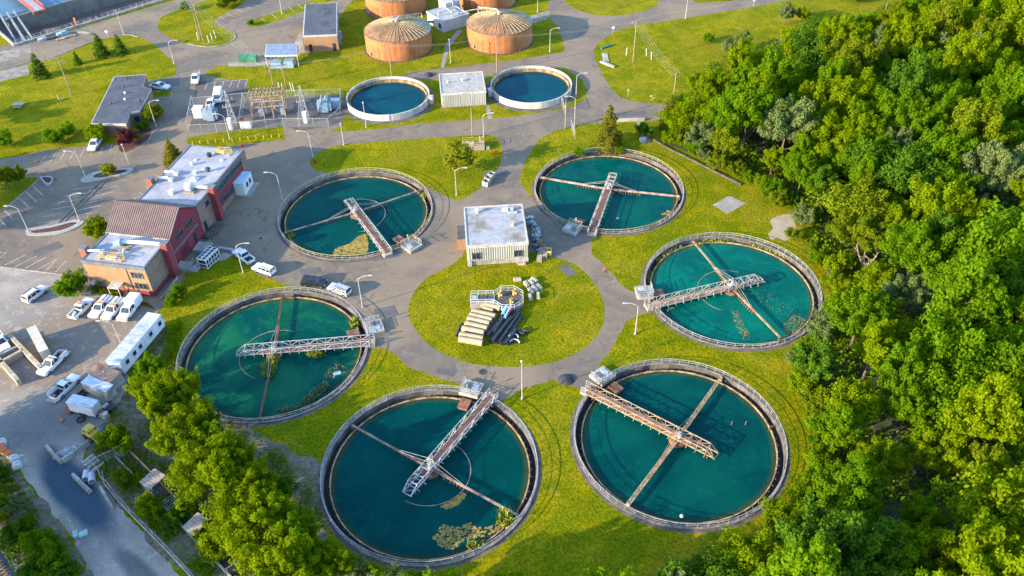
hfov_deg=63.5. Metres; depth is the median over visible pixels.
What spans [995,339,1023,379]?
tree
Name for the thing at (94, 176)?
traffic island
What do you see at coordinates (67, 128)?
bush
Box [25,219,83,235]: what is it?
traffic island
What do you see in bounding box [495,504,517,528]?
reed clump
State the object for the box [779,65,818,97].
tree
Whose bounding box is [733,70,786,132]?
tree
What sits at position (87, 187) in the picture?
parking markings
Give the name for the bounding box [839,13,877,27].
tree
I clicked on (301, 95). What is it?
lattice mast
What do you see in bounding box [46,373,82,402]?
pickup truck
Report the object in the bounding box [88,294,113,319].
pickup truck
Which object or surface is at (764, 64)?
tree
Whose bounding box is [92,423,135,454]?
bush
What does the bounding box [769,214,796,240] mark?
sand patch
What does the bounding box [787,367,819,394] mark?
bush
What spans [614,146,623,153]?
bush
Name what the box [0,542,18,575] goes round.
rail ballast
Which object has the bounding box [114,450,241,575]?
sludge bed
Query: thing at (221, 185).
window
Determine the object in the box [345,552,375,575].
tree
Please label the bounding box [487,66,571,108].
white tank
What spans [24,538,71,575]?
tree
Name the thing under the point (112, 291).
bush
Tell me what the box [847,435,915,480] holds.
tree
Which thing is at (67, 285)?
tree
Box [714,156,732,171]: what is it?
bush
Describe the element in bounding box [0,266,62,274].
kerb
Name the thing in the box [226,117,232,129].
switch cabinet
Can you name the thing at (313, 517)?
tree
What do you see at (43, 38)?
steel section
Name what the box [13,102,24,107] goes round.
park table
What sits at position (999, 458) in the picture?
tree
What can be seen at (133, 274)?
window
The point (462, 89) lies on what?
corrugated building
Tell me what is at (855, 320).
tree
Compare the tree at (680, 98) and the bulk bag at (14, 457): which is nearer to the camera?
the bulk bag at (14, 457)
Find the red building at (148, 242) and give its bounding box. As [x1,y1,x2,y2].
[78,144,249,298]
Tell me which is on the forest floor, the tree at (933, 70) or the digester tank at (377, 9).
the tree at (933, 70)
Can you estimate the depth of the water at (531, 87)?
219.50 m
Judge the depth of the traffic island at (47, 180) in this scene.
188.58 m
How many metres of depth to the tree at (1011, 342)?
129.43 m
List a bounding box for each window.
[96,280,108,285]
[130,272,143,278]
[133,115,140,122]
[134,282,148,289]
[176,228,183,240]
[186,217,192,228]
[204,198,209,207]
[218,182,223,191]
[221,190,229,202]
[223,176,227,185]
[227,169,233,180]
[229,184,233,193]
[233,162,239,173]
[472,252,480,259]
[514,250,522,256]
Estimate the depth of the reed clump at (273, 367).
142.19 m
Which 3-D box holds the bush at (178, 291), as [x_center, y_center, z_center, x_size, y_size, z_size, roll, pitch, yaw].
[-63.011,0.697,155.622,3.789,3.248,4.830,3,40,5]
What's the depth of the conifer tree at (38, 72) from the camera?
226.86 m
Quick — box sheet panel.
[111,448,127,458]
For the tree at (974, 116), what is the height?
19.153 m
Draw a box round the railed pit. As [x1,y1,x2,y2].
[462,137,489,150]
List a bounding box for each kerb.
[0,41,92,69]
[0,178,39,211]
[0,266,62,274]
[147,123,161,142]
[187,33,235,46]
[653,138,741,184]
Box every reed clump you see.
[258,352,280,377]
[276,404,304,414]
[285,232,293,237]
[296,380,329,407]
[305,350,324,357]
[349,316,360,327]
[466,536,485,549]
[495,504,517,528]
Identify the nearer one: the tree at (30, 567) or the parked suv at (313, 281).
the tree at (30, 567)
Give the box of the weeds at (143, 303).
[141,301,153,308]
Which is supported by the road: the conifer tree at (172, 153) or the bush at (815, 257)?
the conifer tree at (172, 153)
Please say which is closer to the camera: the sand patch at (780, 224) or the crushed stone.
the crushed stone
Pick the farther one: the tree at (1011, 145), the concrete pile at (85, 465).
the tree at (1011, 145)
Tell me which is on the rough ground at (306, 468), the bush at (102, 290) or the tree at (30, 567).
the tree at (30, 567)
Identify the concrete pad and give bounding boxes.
[215,14,745,262]
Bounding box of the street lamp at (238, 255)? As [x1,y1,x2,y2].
[235,242,248,272]
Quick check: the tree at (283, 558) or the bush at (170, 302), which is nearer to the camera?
the tree at (283, 558)
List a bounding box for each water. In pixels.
[0,0,67,20]
[187,298,359,418]
[286,177,425,257]
[331,398,528,558]
[350,82,425,114]
[494,72,567,101]
[541,157,676,231]
[582,372,775,521]
[651,243,812,344]
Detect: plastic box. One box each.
[72,529,78,538]
[78,529,87,537]
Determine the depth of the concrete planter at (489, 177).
185.17 m
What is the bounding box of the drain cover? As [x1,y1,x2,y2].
[478,368,486,374]
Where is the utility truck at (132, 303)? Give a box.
[116,292,142,321]
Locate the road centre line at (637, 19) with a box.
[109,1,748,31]
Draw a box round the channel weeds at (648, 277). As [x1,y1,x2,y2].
[646,238,784,284]
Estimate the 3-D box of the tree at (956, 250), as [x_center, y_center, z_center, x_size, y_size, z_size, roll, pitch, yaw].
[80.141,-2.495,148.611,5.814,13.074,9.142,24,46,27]
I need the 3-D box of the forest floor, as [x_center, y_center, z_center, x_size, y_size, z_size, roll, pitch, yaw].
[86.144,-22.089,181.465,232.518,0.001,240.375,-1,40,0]
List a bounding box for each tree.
[0,128,13,146]
[0,164,12,187]
[0,459,14,481]
[0,493,13,524]
[0,495,30,514]
[0,517,34,543]
[4,164,27,186]
[14,546,44,575]
[17,527,61,556]
[20,512,38,529]
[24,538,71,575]
[29,53,51,81]
[45,555,84,575]
[51,266,88,297]
[72,51,83,65]
[81,213,107,240]
[84,123,105,139]
[92,34,110,58]
[99,162,116,175]
[112,34,128,57]
[122,368,179,403]
[132,351,165,380]
[136,381,172,419]
[140,102,163,121]
[144,413,208,456]
[155,365,201,405]
[162,138,182,168]
[162,451,214,510]
[165,393,214,433]
[171,419,237,473]
[196,411,225,440]
[197,449,240,492]
[198,474,263,546]
[215,0,230,8]
[216,454,281,500]
[223,514,290,574]
[225,435,255,469]
[235,488,298,546]
[252,528,320,575]
[269,476,300,498]
[278,504,316,524]
[280,510,319,563]
[308,533,341,575]
[316,545,364,575]
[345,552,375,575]
[360,562,386,575]
[379,572,411,575]
[382,561,406,575]
[399,568,421,575]
[421,564,466,575]
[443,139,477,171]
[498,570,528,575]
[568,564,637,575]
[589,105,622,154]
[653,100,706,132]
[656,540,750,575]
[657,95,675,129]
[658,567,686,575]
[664,90,694,110]
[679,94,726,122]
[682,68,730,99]
[684,119,716,146]
[706,95,728,127]
[709,120,742,155]
[710,523,784,575]
[715,79,789,151]
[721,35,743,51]
[722,82,737,99]
[723,62,750,89]
[726,35,751,70]
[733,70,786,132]
[737,29,752,41]
[742,57,757,69]
[747,45,800,88]
[747,534,848,575]
[748,43,779,64]
[754,94,831,149]
[757,55,792,71]
[759,146,786,174]
[773,494,909,575]
[776,2,798,25]
[776,43,809,69]
[778,19,820,47]
[778,499,807,545]
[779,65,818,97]
[779,151,826,194]
[782,78,811,98]
[783,92,816,140]
[785,16,840,62]
[785,132,811,161]
[787,76,831,109]
[788,49,827,77]
[789,331,838,380]
[796,6,812,23]
[796,111,857,168]
[799,75,874,117]
[803,403,863,451]
[805,173,901,221]
[807,102,839,139]
[811,164,837,208]
[811,450,890,532]
[812,13,841,24]
[812,55,847,89]
[813,12,882,52]
[816,376,888,432]
[817,143,859,179]
[818,285,905,347]
[819,36,884,78]
[827,211,888,254]
[828,110,898,162]
[832,56,850,79]
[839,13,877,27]
[843,100,874,119]
[843,260,896,292]
[845,63,882,99]
[846,137,950,199]
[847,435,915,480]
[848,151,877,190]
[849,130,899,165]
[851,505,910,575]
[852,317,898,380]
[854,237,880,268]
[859,84,901,118]
[864,12,881,29]
[865,527,935,575]
[867,22,887,62]
[870,82,933,136]
[870,342,926,408]
[872,54,893,79]
[873,4,890,19]
[873,15,936,59]
[873,294,896,313]
[874,203,919,236]
[876,72,900,102]
[876,313,925,361]
[877,0,913,22]
[878,217,956,276]
[880,270,935,316]
[880,380,944,432]
[881,192,920,220]
[882,44,934,100]
[882,125,915,152]
[883,6,920,26]
[895,515,966,575]
[899,493,952,530]
[902,417,971,473]
[904,0,931,12]
[906,303,998,399]
[907,48,947,72]
[908,175,986,239]
[909,115,929,143]
[909,360,983,439]
[912,3,938,40]
[913,122,979,171]
[916,0,942,42]
[920,164,983,203]
[920,206,963,272]
[921,95,954,131]
[922,247,1008,331]
[923,0,969,48]
[924,41,957,75]
[929,76,978,106]
[930,64,937,79]
[930,460,1023,555]
[933,69,954,82]
[933,568,962,575]
[934,31,994,75]
[937,313,1023,380]
[940,369,1023,451]
[941,27,1012,81]
[943,95,1016,149]
[945,243,977,264]
[953,0,991,14]
[954,195,1023,280]
[955,439,1023,497]
[956,0,1023,42]
[957,138,1023,197]
[957,506,1023,575]
[960,196,998,231]
[961,78,984,101]
[965,12,1008,50]
[967,56,1004,86]
[971,278,1023,336]
[975,0,1005,18]
[975,58,1023,120]
[976,192,1003,214]
[977,75,991,81]
[977,109,1023,148]
[985,50,1023,76]
[986,258,1023,318]
[990,188,1017,205]
[991,0,1023,35]
[992,371,1023,441]
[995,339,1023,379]
[998,4,1023,48]
[998,94,1013,121]
[999,40,1020,52]
[1004,137,1023,158]
[1005,117,1023,131]
[1006,205,1023,219]
[1009,174,1023,207]
[1010,309,1023,350]
[1012,43,1023,64]
[1015,440,1023,464]
[1018,106,1023,118]
[1020,384,1023,429]
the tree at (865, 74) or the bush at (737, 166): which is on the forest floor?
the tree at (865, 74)
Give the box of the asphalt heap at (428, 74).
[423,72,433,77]
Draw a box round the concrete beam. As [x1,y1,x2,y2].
[600,60,614,67]
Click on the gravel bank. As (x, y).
(6, 55)
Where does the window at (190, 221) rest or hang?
in the red building at (148, 242)
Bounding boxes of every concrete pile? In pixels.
[81,453,94,464]
[83,456,97,467]
[87,459,99,469]
[91,461,103,471]
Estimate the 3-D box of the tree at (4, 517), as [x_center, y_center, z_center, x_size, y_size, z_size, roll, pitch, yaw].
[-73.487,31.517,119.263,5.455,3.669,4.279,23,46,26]
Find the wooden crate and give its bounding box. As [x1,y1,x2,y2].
[542,247,551,255]
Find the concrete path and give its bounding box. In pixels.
[441,30,649,143]
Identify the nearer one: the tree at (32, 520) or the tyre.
the tree at (32, 520)
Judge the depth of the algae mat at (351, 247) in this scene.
168.59 m
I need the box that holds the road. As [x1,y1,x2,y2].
[0,0,785,401]
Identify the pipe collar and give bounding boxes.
[510,339,519,343]
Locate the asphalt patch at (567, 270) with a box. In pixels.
[32,78,646,375]
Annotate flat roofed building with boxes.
[91,74,154,135]
[302,3,341,51]
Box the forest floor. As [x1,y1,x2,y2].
[665,38,1023,573]
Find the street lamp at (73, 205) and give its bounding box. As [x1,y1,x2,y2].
[69,193,81,220]
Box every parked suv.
[21,284,48,303]
[251,262,276,276]
[300,275,327,288]
[326,282,352,297]
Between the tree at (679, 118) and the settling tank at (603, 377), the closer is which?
the settling tank at (603, 377)
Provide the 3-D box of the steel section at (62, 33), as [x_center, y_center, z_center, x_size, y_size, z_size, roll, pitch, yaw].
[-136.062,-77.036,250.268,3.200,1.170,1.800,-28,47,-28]
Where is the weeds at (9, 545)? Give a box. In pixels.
[0,465,57,575]
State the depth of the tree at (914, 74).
189.02 m
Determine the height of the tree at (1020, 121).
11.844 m
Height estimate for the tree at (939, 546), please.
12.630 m
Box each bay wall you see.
[0,346,18,358]
[0,349,24,367]
[0,357,22,385]
[8,334,42,368]
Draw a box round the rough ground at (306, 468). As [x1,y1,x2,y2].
[0,321,350,575]
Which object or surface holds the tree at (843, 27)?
on the forest floor
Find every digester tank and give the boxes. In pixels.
[363,13,433,62]
[365,0,427,18]
[459,0,516,12]
[466,6,533,54]
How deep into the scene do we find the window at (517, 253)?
161.57 m
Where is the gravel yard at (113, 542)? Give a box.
[0,266,178,575]
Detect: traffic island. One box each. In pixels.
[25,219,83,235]
[40,176,52,185]
[81,167,133,182]
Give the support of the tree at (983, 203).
on the forest floor
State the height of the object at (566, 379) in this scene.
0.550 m
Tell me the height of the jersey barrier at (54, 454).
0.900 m
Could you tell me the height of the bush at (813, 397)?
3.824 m
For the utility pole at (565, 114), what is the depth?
200.53 m
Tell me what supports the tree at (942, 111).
on the forest floor
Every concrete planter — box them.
[482,178,490,186]
[484,175,492,181]
[487,171,495,178]
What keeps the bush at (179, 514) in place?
on the rough ground at (306, 468)
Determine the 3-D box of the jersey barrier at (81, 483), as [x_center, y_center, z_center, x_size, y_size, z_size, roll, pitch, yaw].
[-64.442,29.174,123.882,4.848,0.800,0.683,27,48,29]
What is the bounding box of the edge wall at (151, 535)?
[101,470,191,575]
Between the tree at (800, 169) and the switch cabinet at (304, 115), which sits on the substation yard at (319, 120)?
the switch cabinet at (304, 115)
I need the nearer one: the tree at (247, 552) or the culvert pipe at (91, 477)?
the tree at (247, 552)
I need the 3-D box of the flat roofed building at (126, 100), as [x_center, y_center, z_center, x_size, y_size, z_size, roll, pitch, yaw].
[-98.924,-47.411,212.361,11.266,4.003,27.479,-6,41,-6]
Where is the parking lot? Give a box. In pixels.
[192,80,246,106]
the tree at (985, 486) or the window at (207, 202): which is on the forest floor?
the tree at (985, 486)
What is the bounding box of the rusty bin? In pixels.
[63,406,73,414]
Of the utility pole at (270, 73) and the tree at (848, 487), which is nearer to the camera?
the tree at (848, 487)
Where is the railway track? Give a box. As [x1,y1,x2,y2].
[0,557,12,575]
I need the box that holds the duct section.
[218,246,234,250]
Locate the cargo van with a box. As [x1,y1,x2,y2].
[212,86,223,102]
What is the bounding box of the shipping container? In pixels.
[27,325,51,359]
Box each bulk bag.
[0,437,6,445]
[9,454,19,463]
[12,460,22,470]
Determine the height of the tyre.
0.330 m
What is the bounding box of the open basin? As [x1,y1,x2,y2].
[0,0,164,45]
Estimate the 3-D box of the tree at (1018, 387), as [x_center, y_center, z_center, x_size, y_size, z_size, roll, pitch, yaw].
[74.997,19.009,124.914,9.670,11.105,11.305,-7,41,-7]
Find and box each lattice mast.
[220,91,236,124]
[295,85,309,120]
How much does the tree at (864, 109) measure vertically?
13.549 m
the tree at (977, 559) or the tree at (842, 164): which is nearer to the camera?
the tree at (977, 559)
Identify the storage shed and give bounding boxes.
[80,375,117,400]
[87,363,124,389]
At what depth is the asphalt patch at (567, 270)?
164.89 m
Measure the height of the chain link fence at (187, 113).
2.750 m
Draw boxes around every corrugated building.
[439,71,485,107]
[456,204,528,266]
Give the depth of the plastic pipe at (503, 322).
147.87 m
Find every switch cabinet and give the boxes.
[191,105,203,118]
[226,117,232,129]
[239,118,252,128]
[302,111,307,123]
[330,98,340,108]
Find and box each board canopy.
[139,468,165,493]
[182,512,209,538]
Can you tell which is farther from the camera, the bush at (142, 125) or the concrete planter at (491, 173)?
the bush at (142, 125)
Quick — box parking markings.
[0,4,301,270]
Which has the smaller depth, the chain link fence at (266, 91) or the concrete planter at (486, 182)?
the concrete planter at (486, 182)
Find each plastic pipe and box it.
[485,320,496,334]
[486,322,497,335]
[489,319,505,340]
[491,316,511,342]
[492,315,504,332]
[495,316,515,343]
[498,312,520,342]
[501,305,507,314]
[501,314,522,345]
[504,328,517,344]
[506,309,516,319]
[509,307,520,322]
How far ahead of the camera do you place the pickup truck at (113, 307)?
152.33 m
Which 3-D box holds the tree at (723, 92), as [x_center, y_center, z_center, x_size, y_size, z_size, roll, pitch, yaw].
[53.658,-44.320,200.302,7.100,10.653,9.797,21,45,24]
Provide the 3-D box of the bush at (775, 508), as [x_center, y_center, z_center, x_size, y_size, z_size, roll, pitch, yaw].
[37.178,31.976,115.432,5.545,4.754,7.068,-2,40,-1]
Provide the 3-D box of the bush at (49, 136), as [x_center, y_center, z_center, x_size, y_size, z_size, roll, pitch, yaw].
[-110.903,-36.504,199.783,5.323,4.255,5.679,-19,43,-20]
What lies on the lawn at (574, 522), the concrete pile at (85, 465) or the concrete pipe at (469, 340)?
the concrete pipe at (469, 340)
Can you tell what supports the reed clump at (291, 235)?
on the water at (404, 216)
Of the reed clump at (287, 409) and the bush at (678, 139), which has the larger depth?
the bush at (678, 139)
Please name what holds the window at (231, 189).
in the red building at (148, 242)
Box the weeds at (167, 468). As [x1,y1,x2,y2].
[92,324,328,575]
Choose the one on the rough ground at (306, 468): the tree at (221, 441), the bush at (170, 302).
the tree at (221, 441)
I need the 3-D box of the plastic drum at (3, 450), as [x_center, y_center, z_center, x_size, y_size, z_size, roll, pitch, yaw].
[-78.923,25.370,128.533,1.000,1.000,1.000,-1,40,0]
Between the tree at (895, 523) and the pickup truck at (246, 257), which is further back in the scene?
the pickup truck at (246, 257)
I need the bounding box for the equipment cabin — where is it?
[233,171,259,196]
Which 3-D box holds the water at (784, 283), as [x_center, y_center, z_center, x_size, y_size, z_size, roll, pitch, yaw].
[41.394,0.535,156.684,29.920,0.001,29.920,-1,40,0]
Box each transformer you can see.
[201,103,218,120]
[316,95,331,112]
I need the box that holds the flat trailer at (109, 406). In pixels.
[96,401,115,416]
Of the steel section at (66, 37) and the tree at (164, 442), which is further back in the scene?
the steel section at (66, 37)
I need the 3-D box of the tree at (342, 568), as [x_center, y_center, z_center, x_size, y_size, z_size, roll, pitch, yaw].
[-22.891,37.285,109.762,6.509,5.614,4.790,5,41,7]
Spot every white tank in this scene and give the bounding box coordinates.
[346,76,433,120]
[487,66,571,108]
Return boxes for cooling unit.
[196,246,220,268]
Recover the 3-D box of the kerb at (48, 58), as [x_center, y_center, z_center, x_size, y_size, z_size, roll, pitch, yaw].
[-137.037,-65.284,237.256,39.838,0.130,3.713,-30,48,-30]
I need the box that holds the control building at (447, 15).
[426,0,483,31]
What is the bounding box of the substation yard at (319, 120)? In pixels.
[188,95,344,132]
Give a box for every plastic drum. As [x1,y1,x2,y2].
[0,447,6,455]
[4,450,12,457]
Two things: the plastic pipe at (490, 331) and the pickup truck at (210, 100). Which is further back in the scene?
the pickup truck at (210, 100)
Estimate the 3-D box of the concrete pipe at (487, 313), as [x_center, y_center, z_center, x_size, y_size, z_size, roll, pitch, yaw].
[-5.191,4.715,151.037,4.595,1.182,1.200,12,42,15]
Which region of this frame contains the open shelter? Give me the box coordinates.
[265,43,298,67]
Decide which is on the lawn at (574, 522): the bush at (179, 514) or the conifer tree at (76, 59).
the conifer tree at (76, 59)
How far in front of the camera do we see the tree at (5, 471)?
123.23 m
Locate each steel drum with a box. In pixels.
[97,409,103,417]
[101,411,109,419]
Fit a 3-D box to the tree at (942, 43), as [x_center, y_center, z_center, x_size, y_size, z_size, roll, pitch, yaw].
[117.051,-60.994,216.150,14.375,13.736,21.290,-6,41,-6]
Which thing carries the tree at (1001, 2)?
on the forest floor
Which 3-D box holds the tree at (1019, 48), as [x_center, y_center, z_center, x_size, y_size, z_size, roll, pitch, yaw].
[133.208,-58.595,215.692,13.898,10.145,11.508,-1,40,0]
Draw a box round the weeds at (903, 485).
[667,3,1022,573]
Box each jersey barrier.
[45,444,62,464]
[61,441,89,463]
[71,472,92,493]
[99,485,114,509]
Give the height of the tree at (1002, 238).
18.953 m
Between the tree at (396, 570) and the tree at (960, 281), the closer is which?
the tree at (396, 570)
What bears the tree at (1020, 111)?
on the forest floor
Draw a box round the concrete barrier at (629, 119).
[616,118,644,121]
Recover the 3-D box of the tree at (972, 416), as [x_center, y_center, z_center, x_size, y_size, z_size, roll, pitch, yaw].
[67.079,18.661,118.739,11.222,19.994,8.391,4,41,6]
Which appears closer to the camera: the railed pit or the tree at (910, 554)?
the tree at (910, 554)
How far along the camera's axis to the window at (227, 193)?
178.49 m
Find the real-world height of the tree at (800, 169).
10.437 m
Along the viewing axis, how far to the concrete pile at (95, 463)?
126.41 m
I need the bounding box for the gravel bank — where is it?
[0,11,548,80]
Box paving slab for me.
[602,53,608,61]
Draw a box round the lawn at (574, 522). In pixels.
[0,0,908,575]
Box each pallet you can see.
[537,252,542,261]
[542,249,546,259]
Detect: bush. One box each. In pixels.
[41,127,64,144]
[57,119,77,135]
[91,285,100,293]
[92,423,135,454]
[98,287,107,295]
[105,289,117,294]
[110,467,131,488]
[115,128,136,144]
[115,291,123,296]
[131,472,146,483]
[133,490,163,519]
[135,121,150,129]
[135,134,141,139]
[155,514,180,534]
[163,296,177,307]
[164,495,197,521]
[165,281,187,300]
[179,1,190,10]
[190,512,217,540]
[195,535,229,566]
[572,145,583,155]
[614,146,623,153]
[634,122,654,136]
[661,129,677,143]
[670,133,687,146]
[687,142,695,152]
[689,143,707,153]
[696,147,711,159]
[703,32,714,42]
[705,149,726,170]
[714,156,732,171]
[726,158,747,174]
[732,536,759,554]
[741,169,754,181]
[753,172,778,190]
[758,494,795,538]
[759,177,786,197]
[764,531,782,546]
[768,189,789,206]
[781,188,793,198]
[783,227,803,240]
[784,350,804,370]
[786,481,823,507]
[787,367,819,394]
[789,202,815,225]
[793,334,813,347]
[794,379,823,406]
[800,450,836,482]
[801,441,837,465]
[802,402,826,419]
[805,239,818,249]
[805,314,836,340]
[805,468,823,494]
[806,434,819,444]
[808,249,824,262]
[812,308,837,333]
[820,270,847,288]
[823,252,856,271]
[825,267,843,276]
[827,287,848,313]
[839,284,866,295]
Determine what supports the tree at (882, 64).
on the forest floor
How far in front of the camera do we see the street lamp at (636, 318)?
144.26 m
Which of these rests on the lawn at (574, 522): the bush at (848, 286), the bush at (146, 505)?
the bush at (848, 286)
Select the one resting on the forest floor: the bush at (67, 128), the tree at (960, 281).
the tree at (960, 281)
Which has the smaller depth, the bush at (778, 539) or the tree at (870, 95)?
the bush at (778, 539)
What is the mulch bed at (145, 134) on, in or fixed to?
on the lawn at (574, 522)
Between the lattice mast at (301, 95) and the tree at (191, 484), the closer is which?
the tree at (191, 484)
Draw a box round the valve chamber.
[470,285,522,312]
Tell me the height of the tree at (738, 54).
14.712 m
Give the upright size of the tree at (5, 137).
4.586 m
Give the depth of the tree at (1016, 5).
220.87 m
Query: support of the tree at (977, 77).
on the forest floor
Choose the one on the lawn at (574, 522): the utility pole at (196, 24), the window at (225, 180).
the utility pole at (196, 24)
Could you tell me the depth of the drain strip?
181.99 m
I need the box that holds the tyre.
[76,416,84,422]
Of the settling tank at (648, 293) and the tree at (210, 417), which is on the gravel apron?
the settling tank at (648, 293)
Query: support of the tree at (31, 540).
on the rough ground at (306, 468)
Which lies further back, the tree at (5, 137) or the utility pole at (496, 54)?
the utility pole at (496, 54)
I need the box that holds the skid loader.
[81,423,101,445]
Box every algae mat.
[325,361,346,377]
[333,234,368,255]
[432,521,500,549]
[440,492,465,509]
[732,311,752,338]
[783,315,803,335]
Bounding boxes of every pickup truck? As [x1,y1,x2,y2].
[0,330,10,352]
[36,349,70,376]
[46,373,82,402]
[66,297,95,319]
[87,138,102,151]
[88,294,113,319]
[100,296,124,321]
[148,81,170,90]
[190,71,200,84]
[205,97,214,105]
[231,247,255,264]
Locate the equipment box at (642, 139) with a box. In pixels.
[639,136,645,142]
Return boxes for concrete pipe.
[455,322,462,336]
[458,331,483,339]
[458,336,483,345]
[461,325,484,335]
[464,320,488,331]
[466,315,490,326]
[469,312,492,322]
[471,308,496,319]
[477,300,500,311]
[482,305,493,312]
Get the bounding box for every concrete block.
[513,277,520,281]
[523,281,529,287]
[527,287,533,293]
[531,277,537,282]
[531,285,538,291]
[536,283,542,289]
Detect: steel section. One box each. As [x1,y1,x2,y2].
[37,36,46,41]
[56,30,68,36]
[56,34,75,40]
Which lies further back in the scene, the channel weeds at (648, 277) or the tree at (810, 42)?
the tree at (810, 42)
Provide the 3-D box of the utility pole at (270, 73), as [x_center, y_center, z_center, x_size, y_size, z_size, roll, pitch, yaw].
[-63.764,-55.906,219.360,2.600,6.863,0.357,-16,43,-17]
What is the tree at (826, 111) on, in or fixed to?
on the forest floor
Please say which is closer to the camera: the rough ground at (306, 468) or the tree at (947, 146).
the rough ground at (306, 468)
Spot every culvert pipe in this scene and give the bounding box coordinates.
[82,469,90,481]
[88,471,95,484]
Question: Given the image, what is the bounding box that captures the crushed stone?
[52,442,87,459]
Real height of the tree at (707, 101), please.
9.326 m
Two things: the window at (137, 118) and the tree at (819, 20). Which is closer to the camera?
the window at (137, 118)
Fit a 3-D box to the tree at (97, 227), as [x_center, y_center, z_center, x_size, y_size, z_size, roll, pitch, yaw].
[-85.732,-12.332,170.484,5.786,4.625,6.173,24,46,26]
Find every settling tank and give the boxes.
[176,287,384,423]
[278,167,432,260]
[320,377,537,566]
[534,147,683,236]
[573,359,787,529]
[634,232,821,349]
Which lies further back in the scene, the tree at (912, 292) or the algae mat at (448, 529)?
the tree at (912, 292)
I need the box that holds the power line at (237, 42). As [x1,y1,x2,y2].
[197,10,269,66]
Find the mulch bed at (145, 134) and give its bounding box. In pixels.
[119,128,150,151]
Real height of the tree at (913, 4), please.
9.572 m
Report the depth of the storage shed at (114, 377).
138.54 m
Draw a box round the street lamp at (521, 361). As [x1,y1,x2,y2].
[520,360,522,399]
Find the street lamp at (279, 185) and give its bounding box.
[264,172,283,200]
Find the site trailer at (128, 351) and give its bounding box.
[105,312,164,373]
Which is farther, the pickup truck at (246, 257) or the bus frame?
the bus frame
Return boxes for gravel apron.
[174,79,824,570]
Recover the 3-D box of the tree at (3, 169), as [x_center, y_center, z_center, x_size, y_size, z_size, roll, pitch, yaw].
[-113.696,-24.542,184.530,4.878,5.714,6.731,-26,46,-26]
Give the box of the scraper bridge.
[19,0,47,14]
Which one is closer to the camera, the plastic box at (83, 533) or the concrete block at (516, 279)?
the plastic box at (83, 533)
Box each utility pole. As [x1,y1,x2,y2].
[52,57,72,94]
[188,9,200,40]
[189,4,204,45]
[264,65,274,88]
[277,63,286,87]
[388,45,391,75]
[471,108,472,136]
[491,36,499,72]
[565,100,566,128]
[632,21,640,62]
[671,73,679,94]
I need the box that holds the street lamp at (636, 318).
[623,302,638,334]
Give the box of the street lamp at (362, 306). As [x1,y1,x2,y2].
[357,275,372,307]
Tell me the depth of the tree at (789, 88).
201.67 m
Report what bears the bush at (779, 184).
on the lawn at (574, 522)
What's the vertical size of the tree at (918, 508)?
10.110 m
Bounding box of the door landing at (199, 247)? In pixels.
[192,241,212,252]
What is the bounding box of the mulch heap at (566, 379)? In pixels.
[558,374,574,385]
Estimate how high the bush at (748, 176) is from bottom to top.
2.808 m
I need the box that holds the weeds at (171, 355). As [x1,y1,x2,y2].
[161,316,183,375]
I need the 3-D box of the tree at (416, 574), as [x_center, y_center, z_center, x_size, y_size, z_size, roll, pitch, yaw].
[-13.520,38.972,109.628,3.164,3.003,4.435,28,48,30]
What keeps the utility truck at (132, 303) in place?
on the gravel yard at (113, 542)
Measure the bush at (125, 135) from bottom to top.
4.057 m
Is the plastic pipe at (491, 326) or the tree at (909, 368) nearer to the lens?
the tree at (909, 368)
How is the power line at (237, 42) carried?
attached to the utility pole at (197, 20)
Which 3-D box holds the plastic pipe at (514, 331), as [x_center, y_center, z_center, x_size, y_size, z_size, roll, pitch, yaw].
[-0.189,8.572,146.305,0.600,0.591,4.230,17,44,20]
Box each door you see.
[89,387,101,396]
[193,232,197,242]
[203,219,207,229]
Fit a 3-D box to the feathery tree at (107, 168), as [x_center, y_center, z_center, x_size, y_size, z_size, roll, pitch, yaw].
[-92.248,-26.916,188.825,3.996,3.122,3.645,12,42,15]
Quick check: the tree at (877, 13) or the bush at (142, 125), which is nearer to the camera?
the bush at (142, 125)
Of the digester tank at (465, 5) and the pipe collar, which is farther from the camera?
the digester tank at (465, 5)
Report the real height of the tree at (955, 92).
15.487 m
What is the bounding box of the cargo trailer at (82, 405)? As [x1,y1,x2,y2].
[65,394,101,416]
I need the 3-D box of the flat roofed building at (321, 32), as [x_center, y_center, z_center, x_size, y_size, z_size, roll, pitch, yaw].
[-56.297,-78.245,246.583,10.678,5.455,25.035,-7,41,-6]
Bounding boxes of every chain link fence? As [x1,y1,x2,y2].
[87,434,139,469]
[90,461,192,575]
[185,97,193,133]
[187,107,339,132]
[192,89,341,104]
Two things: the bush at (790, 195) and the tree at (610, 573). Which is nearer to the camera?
the tree at (610, 573)
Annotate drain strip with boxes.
[58,178,107,222]
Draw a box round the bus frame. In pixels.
[247,84,286,119]
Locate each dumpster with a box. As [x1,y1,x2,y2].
[238,54,247,61]
[247,54,257,61]
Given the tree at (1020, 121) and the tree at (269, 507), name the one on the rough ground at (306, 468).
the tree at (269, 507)
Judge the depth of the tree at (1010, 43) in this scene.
217.09 m
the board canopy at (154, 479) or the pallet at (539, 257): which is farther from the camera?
the pallet at (539, 257)

